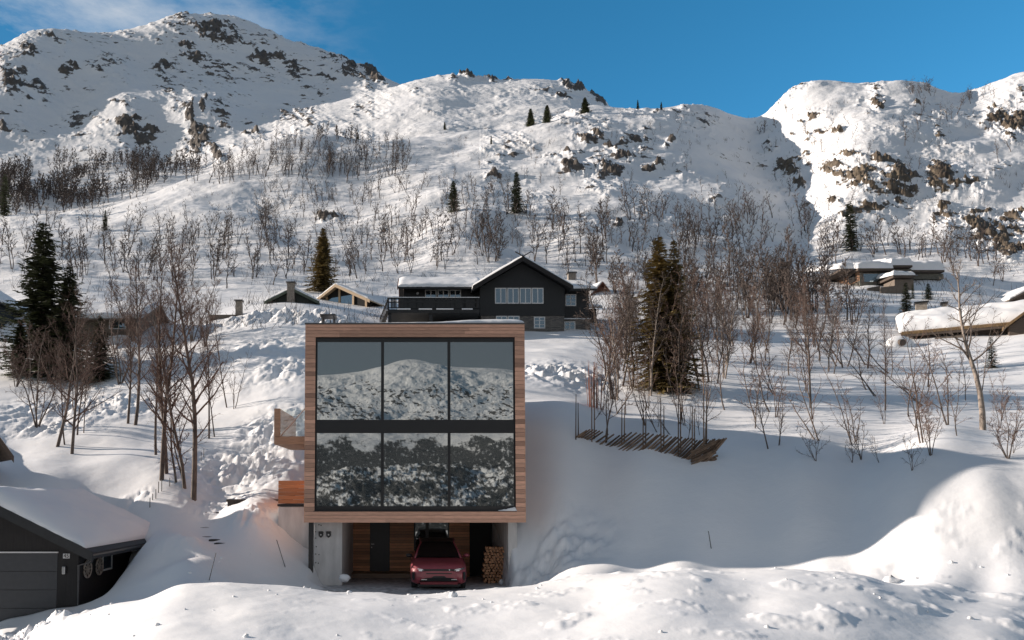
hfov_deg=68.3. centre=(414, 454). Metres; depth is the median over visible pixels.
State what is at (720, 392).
birch sapling
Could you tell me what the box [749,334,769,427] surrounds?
birch sapling
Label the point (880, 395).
birch sapling
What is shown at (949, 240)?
birch tree
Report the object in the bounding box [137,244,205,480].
birch tree
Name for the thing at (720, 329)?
birch tree
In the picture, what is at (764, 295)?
birch tree
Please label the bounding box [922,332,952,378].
birch sapling
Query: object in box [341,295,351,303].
window
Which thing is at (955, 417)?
birch sapling
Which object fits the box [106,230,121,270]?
birch tree
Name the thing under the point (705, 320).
birch tree
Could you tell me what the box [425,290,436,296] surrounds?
window
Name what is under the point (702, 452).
pole fence
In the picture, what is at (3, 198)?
spruce tree
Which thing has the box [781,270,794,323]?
birch tree
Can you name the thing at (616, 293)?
birch tree
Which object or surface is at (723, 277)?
birch tree
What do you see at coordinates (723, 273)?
birch tree
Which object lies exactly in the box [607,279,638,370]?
birch tree
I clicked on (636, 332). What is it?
birch tree
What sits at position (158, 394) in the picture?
birch tree
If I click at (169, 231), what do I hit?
birch tree
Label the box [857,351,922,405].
birch sapling
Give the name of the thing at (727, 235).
birch tree
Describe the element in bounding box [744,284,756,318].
birch tree
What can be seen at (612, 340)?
birch tree
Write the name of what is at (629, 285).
birch tree
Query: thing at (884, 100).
mountain
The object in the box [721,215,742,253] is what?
birch tree
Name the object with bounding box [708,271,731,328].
birch tree
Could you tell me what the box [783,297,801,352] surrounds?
birch tree
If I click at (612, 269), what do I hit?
birch tree
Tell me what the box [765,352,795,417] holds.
birch sapling
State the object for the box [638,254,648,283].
birch tree
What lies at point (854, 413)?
birch sapling
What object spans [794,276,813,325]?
birch tree
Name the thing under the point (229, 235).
birch tree
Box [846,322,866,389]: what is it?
birch sapling
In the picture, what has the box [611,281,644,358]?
birch tree
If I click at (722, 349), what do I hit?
birch tree
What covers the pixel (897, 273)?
flat cabin
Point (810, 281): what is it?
birch tree
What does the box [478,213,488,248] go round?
birch tree
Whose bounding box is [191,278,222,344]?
bare bush
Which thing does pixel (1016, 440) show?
shrub
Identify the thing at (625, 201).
birch tree
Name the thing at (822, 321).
birch tree
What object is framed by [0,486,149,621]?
garage
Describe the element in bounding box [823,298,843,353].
birch tree
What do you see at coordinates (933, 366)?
birch sapling
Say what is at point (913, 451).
shrub
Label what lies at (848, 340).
birch tree
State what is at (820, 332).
birch tree
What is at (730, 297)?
birch tree
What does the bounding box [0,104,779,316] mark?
hillside
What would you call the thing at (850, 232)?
spruce tree
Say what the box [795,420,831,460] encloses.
shrub
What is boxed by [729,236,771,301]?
birch tree
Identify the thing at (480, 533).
store door
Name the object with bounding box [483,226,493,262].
birch tree
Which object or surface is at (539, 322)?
window
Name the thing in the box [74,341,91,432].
birch tree
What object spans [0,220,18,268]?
birch tree
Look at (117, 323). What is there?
window
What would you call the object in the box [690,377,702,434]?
birch sapling
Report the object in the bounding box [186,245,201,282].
birch tree
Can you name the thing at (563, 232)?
birch tree
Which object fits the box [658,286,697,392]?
birch tree
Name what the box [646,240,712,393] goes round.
spruce tree
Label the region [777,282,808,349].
birch tree
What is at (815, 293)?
birch tree
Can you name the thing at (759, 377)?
birch sapling
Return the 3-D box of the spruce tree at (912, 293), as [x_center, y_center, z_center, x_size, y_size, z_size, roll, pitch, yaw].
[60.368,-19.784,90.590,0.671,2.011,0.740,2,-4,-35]
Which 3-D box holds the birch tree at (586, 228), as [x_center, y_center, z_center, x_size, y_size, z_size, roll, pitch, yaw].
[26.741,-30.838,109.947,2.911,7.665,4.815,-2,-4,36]
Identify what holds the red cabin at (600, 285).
on the hillside
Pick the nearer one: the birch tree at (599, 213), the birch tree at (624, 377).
the birch tree at (624, 377)
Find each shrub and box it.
[585,364,604,409]
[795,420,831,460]
[837,415,867,459]
[844,436,859,462]
[866,434,878,461]
[901,434,928,470]
[1009,425,1023,452]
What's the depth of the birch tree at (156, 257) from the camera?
108.69 m
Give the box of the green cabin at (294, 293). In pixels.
[264,281,319,304]
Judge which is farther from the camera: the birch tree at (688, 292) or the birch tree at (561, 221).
the birch tree at (561, 221)
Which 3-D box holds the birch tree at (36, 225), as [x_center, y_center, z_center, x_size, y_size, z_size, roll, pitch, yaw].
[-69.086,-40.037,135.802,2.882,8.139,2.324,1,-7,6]
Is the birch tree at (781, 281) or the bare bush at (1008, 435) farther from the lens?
the birch tree at (781, 281)
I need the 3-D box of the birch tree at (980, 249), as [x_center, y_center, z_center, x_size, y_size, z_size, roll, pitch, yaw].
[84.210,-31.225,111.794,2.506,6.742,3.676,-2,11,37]
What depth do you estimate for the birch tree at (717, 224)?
123.78 m
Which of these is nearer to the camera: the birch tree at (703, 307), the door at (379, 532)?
the door at (379, 532)
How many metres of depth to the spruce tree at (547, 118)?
241.04 m
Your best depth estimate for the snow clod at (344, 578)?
25.93 m
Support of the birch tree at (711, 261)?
on the hillside
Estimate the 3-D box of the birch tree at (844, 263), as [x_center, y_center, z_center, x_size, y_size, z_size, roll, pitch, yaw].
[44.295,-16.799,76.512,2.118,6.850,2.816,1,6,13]
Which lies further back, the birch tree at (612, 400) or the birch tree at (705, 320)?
the birch tree at (705, 320)
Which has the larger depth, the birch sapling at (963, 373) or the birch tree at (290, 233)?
the birch tree at (290, 233)
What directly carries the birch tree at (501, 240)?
on the hillside
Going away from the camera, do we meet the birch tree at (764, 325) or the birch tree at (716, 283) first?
the birch tree at (764, 325)
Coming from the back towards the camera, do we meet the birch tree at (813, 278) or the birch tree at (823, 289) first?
the birch tree at (813, 278)
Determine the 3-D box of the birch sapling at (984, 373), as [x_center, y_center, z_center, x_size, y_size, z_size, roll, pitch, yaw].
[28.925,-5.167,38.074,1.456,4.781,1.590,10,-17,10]
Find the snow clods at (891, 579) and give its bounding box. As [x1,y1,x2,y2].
[14,538,1009,636]
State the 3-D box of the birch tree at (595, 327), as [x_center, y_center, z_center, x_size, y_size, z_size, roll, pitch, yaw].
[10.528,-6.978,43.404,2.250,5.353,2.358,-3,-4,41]
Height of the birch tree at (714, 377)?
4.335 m
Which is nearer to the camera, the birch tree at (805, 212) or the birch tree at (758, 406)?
the birch tree at (758, 406)
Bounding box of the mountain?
[0,11,609,214]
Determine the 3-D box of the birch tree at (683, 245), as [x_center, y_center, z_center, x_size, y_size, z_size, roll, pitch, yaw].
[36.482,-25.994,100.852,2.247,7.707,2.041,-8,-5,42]
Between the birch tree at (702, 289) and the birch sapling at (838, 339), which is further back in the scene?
the birch tree at (702, 289)
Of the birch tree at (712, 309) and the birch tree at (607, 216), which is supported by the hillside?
the birch tree at (607, 216)
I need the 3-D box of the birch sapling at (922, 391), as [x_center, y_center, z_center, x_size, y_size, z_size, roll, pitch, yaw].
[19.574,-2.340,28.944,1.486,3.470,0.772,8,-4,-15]
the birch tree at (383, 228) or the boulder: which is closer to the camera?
the boulder
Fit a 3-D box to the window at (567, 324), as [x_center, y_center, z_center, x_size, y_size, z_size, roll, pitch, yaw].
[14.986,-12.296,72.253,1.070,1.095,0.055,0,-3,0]
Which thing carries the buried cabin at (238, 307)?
on the snowy ground
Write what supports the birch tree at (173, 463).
on the snowy ground
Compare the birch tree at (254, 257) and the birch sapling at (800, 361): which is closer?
the birch sapling at (800, 361)
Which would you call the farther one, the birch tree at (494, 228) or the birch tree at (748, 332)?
the birch tree at (494, 228)
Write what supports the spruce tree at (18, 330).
on the snowy ground
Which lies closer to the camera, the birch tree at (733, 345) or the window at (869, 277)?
the birch tree at (733, 345)
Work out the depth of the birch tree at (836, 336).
49.58 m
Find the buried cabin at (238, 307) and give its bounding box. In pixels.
[209,299,243,320]
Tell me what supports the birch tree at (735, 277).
on the hillside
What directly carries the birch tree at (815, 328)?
on the snowy ground
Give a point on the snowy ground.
(614, 543)
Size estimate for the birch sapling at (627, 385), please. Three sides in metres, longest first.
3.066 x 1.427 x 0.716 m
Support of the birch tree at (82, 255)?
on the hillside
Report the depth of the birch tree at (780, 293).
77.93 m
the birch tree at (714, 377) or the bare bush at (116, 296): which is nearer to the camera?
the birch tree at (714, 377)
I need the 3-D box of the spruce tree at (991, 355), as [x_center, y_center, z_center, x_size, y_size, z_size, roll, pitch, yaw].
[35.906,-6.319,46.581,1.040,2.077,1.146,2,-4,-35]
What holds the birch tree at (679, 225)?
on the hillside
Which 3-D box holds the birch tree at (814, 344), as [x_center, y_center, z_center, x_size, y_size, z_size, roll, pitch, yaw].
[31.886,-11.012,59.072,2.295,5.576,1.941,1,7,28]
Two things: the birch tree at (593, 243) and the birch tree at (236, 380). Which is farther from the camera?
the birch tree at (593, 243)
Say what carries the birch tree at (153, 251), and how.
on the hillside
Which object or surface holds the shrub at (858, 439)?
on the snowy ground
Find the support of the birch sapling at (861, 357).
on the snowy ground
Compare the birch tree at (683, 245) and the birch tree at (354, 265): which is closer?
the birch tree at (683, 245)
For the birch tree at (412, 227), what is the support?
on the hillside
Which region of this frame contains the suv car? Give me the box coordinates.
[406,537,469,587]
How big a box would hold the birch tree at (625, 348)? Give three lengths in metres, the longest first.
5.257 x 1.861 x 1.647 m
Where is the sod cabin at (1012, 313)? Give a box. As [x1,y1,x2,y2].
[895,300,1023,338]
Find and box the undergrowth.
[0,97,1023,329]
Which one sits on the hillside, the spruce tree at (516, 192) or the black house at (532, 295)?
the spruce tree at (516, 192)
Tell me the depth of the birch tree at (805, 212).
151.06 m
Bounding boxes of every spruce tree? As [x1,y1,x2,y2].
[0,173,11,215]
[0,222,87,375]
[0,323,37,376]
[14,266,106,380]
[66,316,123,382]
[102,210,108,229]
[303,228,340,291]
[445,181,461,211]
[508,172,526,213]
[523,109,534,126]
[542,105,552,122]
[579,97,590,113]
[618,235,708,393]
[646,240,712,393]
[839,200,862,250]
[897,283,914,314]
[911,283,914,298]
[923,283,933,299]
[984,337,1001,367]
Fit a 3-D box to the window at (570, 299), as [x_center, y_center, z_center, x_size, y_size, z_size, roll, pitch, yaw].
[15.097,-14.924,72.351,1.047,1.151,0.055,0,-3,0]
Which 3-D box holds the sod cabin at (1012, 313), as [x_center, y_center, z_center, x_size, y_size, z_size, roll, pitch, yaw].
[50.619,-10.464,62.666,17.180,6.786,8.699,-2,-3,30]
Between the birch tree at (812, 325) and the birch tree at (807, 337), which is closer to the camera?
the birch tree at (807, 337)
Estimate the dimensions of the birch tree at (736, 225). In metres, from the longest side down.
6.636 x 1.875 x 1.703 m
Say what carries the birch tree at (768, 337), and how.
on the snowy ground
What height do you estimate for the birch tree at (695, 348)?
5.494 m
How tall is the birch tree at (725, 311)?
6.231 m
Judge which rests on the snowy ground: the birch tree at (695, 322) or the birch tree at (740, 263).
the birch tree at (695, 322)
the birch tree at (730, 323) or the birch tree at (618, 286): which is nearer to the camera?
the birch tree at (730, 323)
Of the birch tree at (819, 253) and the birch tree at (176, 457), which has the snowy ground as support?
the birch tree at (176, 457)
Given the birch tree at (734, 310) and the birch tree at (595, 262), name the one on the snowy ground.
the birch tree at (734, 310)
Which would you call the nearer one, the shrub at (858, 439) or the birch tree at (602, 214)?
the shrub at (858, 439)
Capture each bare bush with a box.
[0,325,44,386]
[1,318,65,427]
[20,317,76,381]
[68,326,103,382]
[88,272,148,384]
[97,250,156,340]
[172,241,223,341]
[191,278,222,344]
[913,364,949,455]
[981,386,1023,458]
[988,370,1010,426]
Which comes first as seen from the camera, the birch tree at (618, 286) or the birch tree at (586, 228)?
the birch tree at (618, 286)
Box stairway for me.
[200,512,222,543]
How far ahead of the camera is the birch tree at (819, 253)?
109.29 m
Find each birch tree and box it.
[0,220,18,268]
[18,247,36,282]
[27,212,40,251]
[34,303,109,453]
[37,284,122,446]
[43,338,70,444]
[55,229,79,272]
[64,242,75,266]
[73,326,97,434]
[74,234,88,276]
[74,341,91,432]
[78,233,93,273]
[100,225,110,263]
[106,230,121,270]
[115,280,215,488]
[117,245,134,283]
[117,287,150,423]
[118,226,131,261]
[120,253,157,424]
[124,220,142,252]
[131,238,143,279]
[133,247,181,473]
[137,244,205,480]
[144,282,176,454]
[146,233,162,275]
[151,239,162,278]
[152,234,233,500]
[152,360,210,478]
[153,354,188,482]
[157,230,178,270]
[162,213,179,251]
[177,225,186,257]
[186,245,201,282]
[194,296,219,438]
[196,319,221,436]
[199,295,229,407]
[207,228,224,275]
[218,219,233,258]
[224,245,235,287]
[224,343,250,408]
[247,246,260,277]
[280,221,293,245]
[345,235,356,275]
[347,238,358,278]
[374,214,387,249]
[398,215,418,250]
[401,236,417,272]
[407,213,416,248]
[429,207,451,239]
[433,228,447,265]
[474,216,487,254]
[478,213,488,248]
[483,207,494,228]
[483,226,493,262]
[489,226,507,258]
[493,219,508,261]
[496,212,505,252]
[527,224,545,260]
[545,217,557,256]
[546,186,563,229]
[548,213,572,249]
[555,202,566,234]
[570,211,584,252]
[570,269,626,377]
[573,288,617,376]
[585,220,607,264]
[585,226,603,260]
[585,232,601,282]
[588,240,605,282]
[590,200,607,241]
[592,281,629,399]
[592,335,625,442]
[596,289,631,399]
[598,199,607,234]
[600,196,611,233]
[602,299,635,390]
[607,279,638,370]
[607,296,628,370]
[608,259,638,309]
[609,258,620,293]
[609,310,642,388]
[610,275,628,312]
[611,275,629,308]
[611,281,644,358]
[613,249,631,284]
[613,278,637,356]
[616,257,627,295]
[616,260,643,353]
[616,282,649,387]
[616,297,643,385]
[618,184,634,219]
[623,279,646,348]
[626,295,648,367]
[633,249,643,287]
[635,271,671,395]
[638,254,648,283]
[641,240,653,278]
[650,266,697,393]
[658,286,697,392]
[670,205,690,244]
[670,265,707,394]
[678,235,691,268]
[679,211,689,253]
[680,261,700,306]
[682,247,695,294]
[682,252,698,292]
[683,207,699,250]
[683,290,703,372]
[684,275,701,336]
[684,301,706,390]
[687,289,721,380]
[688,258,705,308]
[689,299,717,381]
[693,283,717,341]
[693,309,712,362]
[694,273,717,361]
[695,276,716,338]
[696,269,713,301]
[696,340,722,444]
[697,259,712,306]
[697,267,707,299]
[699,242,720,284]
[700,212,719,245]
[701,225,718,268]
[701,299,712,350]
[701,316,731,383]
[702,266,725,326]
[705,284,732,344]
[707,213,722,250]
[707,255,731,301]
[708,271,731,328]
[710,302,723,358]
[711,284,731,332]
[713,266,737,303]
[713,306,736,376]
[714,260,736,295]
[714,275,735,330]
[714,283,746,364]
[718,318,739,377]
[720,296,744,378]
[720,302,745,353]
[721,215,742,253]
[721,224,738,275]
[721,257,734,301]
[722,281,740,322]
[727,268,740,304]
[728,241,738,283]
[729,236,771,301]
[731,277,748,319]
[732,246,748,281]
[732,256,742,297]
[733,219,740,256]
[736,271,749,310]
[736,276,748,310]
[737,215,754,252]
[738,254,765,317]
[738,310,762,362]
[742,260,773,319]
[743,280,772,363]
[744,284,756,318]
[744,368,771,448]
[746,238,763,270]
[747,289,760,366]
[748,290,768,352]
[750,269,769,307]
[751,294,767,345]
[755,246,775,280]
[756,255,779,311]
[756,273,773,317]
[758,303,777,360]
[760,302,768,345]
[761,251,775,303]
[762,261,789,322]
[765,247,784,278]
[767,259,791,310]
[768,259,784,307]
[771,244,796,275]
[772,267,793,321]
[774,372,787,444]
[776,261,795,313]
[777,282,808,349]
[778,242,790,267]
[778,314,804,353]
[779,317,804,375]
[780,259,792,310]
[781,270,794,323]
[782,271,802,316]
[783,224,796,261]
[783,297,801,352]
[790,254,808,313]
[790,290,820,363]
[791,250,809,308]
[792,267,815,307]
[793,263,813,320]
[793,273,822,407]
[793,292,826,360]
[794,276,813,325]
[796,252,822,311]
[798,197,810,232]
[802,280,830,346]
[804,311,840,363]
[805,260,823,309]
[809,274,823,311]
[809,320,836,365]
[815,238,828,264]
[815,270,831,313]
[815,304,840,370]
[816,302,830,349]
[817,253,832,311]
[817,282,842,319]
[821,265,834,306]
[821,271,836,328]
[822,236,834,278]
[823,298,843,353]
[825,213,839,247]
[825,299,845,367]
[825,307,866,364]
[826,272,845,310]
[829,225,840,263]
[832,256,860,319]
[834,272,859,324]
[842,293,869,366]
[845,272,873,321]
[859,220,877,253]
[861,303,885,368]
[869,297,894,410]
[874,217,885,254]
[891,216,904,253]
[927,257,1012,429]
[929,215,938,254]
[934,230,960,269]
[935,219,956,261]
[968,222,986,265]
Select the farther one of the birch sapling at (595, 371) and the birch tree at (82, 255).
the birch tree at (82, 255)
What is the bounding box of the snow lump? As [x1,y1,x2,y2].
[498,507,516,510]
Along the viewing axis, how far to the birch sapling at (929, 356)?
40.77 m
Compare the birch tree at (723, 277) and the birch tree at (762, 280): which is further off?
the birch tree at (723, 277)
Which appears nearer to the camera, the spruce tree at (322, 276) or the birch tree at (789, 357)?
the birch tree at (789, 357)
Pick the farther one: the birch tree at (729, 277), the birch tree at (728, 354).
the birch tree at (729, 277)
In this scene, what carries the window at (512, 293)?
in the black house at (532, 295)
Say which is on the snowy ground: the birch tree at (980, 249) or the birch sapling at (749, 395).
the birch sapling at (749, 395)
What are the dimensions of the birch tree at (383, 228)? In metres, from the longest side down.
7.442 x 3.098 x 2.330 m
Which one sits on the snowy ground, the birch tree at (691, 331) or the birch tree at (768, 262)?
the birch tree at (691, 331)
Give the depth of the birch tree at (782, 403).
28.05 m
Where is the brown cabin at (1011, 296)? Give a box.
[1001,287,1023,301]
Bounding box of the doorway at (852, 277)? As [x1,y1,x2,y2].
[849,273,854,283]
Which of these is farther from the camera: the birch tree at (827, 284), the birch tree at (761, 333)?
the birch tree at (827, 284)
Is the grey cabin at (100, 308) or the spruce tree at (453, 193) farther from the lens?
the spruce tree at (453, 193)
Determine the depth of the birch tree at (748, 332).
51.72 m
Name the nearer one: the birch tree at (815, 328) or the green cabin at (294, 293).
the birch tree at (815, 328)
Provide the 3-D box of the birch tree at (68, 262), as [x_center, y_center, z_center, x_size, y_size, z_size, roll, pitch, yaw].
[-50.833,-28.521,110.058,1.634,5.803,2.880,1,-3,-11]
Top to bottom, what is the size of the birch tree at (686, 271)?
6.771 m
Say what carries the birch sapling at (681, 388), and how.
on the snowy ground
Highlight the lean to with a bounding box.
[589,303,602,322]
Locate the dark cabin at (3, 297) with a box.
[0,290,26,327]
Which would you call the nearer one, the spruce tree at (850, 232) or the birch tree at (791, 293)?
the birch tree at (791, 293)
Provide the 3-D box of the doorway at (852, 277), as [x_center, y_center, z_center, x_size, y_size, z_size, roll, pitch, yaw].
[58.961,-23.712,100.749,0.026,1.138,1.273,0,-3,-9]
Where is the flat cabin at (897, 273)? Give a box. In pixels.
[805,257,944,293]
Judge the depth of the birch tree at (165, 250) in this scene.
117.18 m
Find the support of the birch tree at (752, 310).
on the snowy ground
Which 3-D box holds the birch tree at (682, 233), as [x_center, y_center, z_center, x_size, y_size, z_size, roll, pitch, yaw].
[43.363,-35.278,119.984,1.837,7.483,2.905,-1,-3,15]
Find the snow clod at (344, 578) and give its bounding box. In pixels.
[339,574,350,582]
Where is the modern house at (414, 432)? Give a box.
[274,314,525,584]
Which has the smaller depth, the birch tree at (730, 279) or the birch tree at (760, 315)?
the birch tree at (760, 315)
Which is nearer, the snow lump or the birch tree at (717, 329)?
the snow lump
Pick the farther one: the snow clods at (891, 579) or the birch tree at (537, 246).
the birch tree at (537, 246)
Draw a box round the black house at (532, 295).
[380,251,596,331]
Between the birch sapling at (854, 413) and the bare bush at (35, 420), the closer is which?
the birch sapling at (854, 413)
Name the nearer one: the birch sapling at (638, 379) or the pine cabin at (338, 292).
the birch sapling at (638, 379)
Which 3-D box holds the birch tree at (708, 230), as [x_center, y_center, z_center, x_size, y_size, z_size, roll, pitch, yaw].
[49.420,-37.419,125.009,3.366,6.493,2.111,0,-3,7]
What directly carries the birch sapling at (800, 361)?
on the snowy ground
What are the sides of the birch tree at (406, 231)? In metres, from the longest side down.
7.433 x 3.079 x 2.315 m
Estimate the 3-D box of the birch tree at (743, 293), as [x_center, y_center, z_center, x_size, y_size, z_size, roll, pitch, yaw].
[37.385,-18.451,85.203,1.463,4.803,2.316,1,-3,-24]
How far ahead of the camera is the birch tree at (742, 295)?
78.86 m
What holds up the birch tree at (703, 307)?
on the snowy ground
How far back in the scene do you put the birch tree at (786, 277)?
84.47 m
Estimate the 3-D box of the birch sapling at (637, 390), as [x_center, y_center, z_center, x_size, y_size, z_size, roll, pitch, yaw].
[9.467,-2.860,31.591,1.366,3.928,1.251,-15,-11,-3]
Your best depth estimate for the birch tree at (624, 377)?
41.13 m
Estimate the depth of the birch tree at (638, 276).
98.13 m
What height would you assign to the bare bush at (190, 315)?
8.569 m
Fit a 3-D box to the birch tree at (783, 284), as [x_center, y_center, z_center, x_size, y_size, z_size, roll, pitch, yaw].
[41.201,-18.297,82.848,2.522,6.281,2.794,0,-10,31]
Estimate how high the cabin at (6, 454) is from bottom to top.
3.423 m
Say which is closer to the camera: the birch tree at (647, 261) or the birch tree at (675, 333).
the birch tree at (675, 333)
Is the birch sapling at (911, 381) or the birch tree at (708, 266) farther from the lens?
the birch tree at (708, 266)
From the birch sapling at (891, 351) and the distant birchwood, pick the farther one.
the distant birchwood
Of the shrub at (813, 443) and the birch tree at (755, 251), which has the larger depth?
the birch tree at (755, 251)
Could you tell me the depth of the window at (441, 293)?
72.38 m
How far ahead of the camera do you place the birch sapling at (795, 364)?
29.24 m
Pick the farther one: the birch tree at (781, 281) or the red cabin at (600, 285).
the red cabin at (600, 285)
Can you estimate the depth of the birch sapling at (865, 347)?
47.71 m
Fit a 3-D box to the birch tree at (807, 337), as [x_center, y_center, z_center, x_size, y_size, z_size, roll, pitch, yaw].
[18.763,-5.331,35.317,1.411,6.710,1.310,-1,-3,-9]
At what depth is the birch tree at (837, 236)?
113.49 m
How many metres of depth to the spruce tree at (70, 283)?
58.82 m
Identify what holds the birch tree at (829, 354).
on the snowy ground
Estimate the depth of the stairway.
26.68 m
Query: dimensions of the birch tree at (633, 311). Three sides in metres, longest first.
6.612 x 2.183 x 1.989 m
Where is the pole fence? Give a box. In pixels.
[575,373,726,464]
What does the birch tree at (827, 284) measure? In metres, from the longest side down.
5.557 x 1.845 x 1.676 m
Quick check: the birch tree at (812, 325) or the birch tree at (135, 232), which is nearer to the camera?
the birch tree at (812, 325)
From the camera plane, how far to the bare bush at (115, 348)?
54.49 m
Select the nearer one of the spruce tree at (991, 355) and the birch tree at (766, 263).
the spruce tree at (991, 355)
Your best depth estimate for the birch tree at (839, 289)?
82.40 m
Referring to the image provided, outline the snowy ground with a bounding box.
[0,299,1023,639]
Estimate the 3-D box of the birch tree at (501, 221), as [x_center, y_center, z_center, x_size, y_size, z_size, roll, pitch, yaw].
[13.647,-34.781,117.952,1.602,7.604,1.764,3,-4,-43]
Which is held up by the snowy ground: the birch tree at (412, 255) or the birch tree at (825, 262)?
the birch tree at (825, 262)
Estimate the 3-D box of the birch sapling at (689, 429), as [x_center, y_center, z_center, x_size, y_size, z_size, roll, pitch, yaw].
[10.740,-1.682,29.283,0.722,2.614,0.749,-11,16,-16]
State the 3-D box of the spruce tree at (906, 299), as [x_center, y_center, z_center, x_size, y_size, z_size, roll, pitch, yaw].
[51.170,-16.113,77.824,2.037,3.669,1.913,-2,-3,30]
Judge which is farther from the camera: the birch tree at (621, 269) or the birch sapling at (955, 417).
the birch tree at (621, 269)
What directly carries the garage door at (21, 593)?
in the garage
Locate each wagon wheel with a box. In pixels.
[83,560,91,577]
[95,557,103,574]
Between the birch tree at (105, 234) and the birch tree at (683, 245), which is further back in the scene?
the birch tree at (105, 234)
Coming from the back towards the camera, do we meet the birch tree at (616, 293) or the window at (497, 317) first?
the birch tree at (616, 293)
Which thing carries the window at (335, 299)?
in the pine cabin at (338, 292)
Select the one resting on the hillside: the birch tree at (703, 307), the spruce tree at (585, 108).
the spruce tree at (585, 108)
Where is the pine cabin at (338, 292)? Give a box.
[317,283,384,306]
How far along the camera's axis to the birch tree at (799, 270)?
84.31 m
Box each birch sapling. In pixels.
[583,339,601,398]
[595,372,619,419]
[606,342,631,411]
[615,352,638,413]
[616,339,653,413]
[625,344,653,425]
[626,359,662,431]
[629,333,664,407]
[638,391,669,433]
[654,386,662,425]
[662,348,690,423]
[666,348,693,425]
[681,381,699,436]
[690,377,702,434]
[710,329,726,409]
[732,325,770,418]
[738,317,777,393]
[741,339,782,411]
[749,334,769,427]
[759,323,777,399]
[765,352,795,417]
[774,345,829,440]
[789,329,824,418]
[792,323,814,392]
[819,351,859,443]
[828,339,875,395]
[829,302,846,373]
[839,379,866,439]
[841,320,888,372]
[844,338,876,373]
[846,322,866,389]
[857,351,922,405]
[869,357,891,423]
[877,322,908,376]
[881,309,933,443]
[900,344,922,415]
[902,315,963,424]
[906,355,933,430]
[909,319,941,386]
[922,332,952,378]
[924,337,941,393]
[947,351,972,435]
[958,340,970,399]
[968,308,1000,390]
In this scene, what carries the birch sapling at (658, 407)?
on the snowy ground
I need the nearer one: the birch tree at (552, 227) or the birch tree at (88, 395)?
the birch tree at (88, 395)
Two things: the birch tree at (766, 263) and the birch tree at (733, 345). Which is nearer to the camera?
the birch tree at (733, 345)
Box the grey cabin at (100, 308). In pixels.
[50,301,168,343]
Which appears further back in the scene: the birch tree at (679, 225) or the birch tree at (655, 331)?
the birch tree at (679, 225)
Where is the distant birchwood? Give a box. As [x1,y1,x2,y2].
[0,77,1013,308]
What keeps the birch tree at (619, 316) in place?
on the snowy ground
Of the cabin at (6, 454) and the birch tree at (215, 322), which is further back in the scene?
the birch tree at (215, 322)
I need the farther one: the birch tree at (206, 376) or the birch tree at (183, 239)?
the birch tree at (183, 239)
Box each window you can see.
[102,555,112,570]
[109,320,125,328]
[315,338,514,510]
[328,297,337,301]
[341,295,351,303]
[414,523,448,550]
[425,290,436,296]
[438,290,448,296]
[450,290,460,296]
[495,288,506,303]
[496,316,506,318]
[507,288,518,303]
[508,316,519,319]
[520,288,530,303]
[532,288,543,303]
[534,317,544,328]
[564,321,574,328]
[565,294,575,305]
[862,273,878,282]
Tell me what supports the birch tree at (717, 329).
on the snowy ground
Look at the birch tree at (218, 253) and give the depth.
111.61 m
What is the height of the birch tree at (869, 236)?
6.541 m
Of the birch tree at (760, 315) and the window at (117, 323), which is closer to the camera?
the birch tree at (760, 315)
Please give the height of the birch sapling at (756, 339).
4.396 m
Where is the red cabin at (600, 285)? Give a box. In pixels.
[589,281,609,294]
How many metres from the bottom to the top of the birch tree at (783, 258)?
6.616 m
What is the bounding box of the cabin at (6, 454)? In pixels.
[0,437,13,462]
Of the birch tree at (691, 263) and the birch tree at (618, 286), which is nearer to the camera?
the birch tree at (618, 286)
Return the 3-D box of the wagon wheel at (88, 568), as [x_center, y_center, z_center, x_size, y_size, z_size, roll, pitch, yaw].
[-10.477,3.677,23.913,0.100,0.592,0.586,0,-3,0]
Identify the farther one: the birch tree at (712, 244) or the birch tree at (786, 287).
the birch tree at (712, 244)
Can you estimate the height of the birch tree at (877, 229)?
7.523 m
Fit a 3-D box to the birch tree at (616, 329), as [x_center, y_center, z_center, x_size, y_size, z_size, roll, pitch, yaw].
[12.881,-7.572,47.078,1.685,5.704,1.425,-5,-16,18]
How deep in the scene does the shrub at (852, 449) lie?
26.45 m
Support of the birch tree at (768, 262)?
on the hillside
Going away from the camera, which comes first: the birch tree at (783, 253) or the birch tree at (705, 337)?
the birch tree at (705, 337)
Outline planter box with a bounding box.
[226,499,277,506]
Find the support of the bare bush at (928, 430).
on the snowy ground
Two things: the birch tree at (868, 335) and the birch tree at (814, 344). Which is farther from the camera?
the birch tree at (814, 344)
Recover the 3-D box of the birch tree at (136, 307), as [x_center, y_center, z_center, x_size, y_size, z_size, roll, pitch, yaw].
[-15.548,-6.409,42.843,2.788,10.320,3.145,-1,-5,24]
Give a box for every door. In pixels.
[0,553,57,621]
[370,523,389,570]
[470,523,491,574]
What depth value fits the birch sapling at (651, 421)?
30.78 m
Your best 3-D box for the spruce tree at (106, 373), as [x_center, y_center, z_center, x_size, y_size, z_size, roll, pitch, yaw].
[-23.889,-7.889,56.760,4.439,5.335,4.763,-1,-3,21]
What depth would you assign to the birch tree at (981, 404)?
28.40 m
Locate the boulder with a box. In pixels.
[886,336,913,346]
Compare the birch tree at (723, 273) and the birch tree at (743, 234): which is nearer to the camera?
the birch tree at (723, 273)
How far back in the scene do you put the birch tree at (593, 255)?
100.41 m

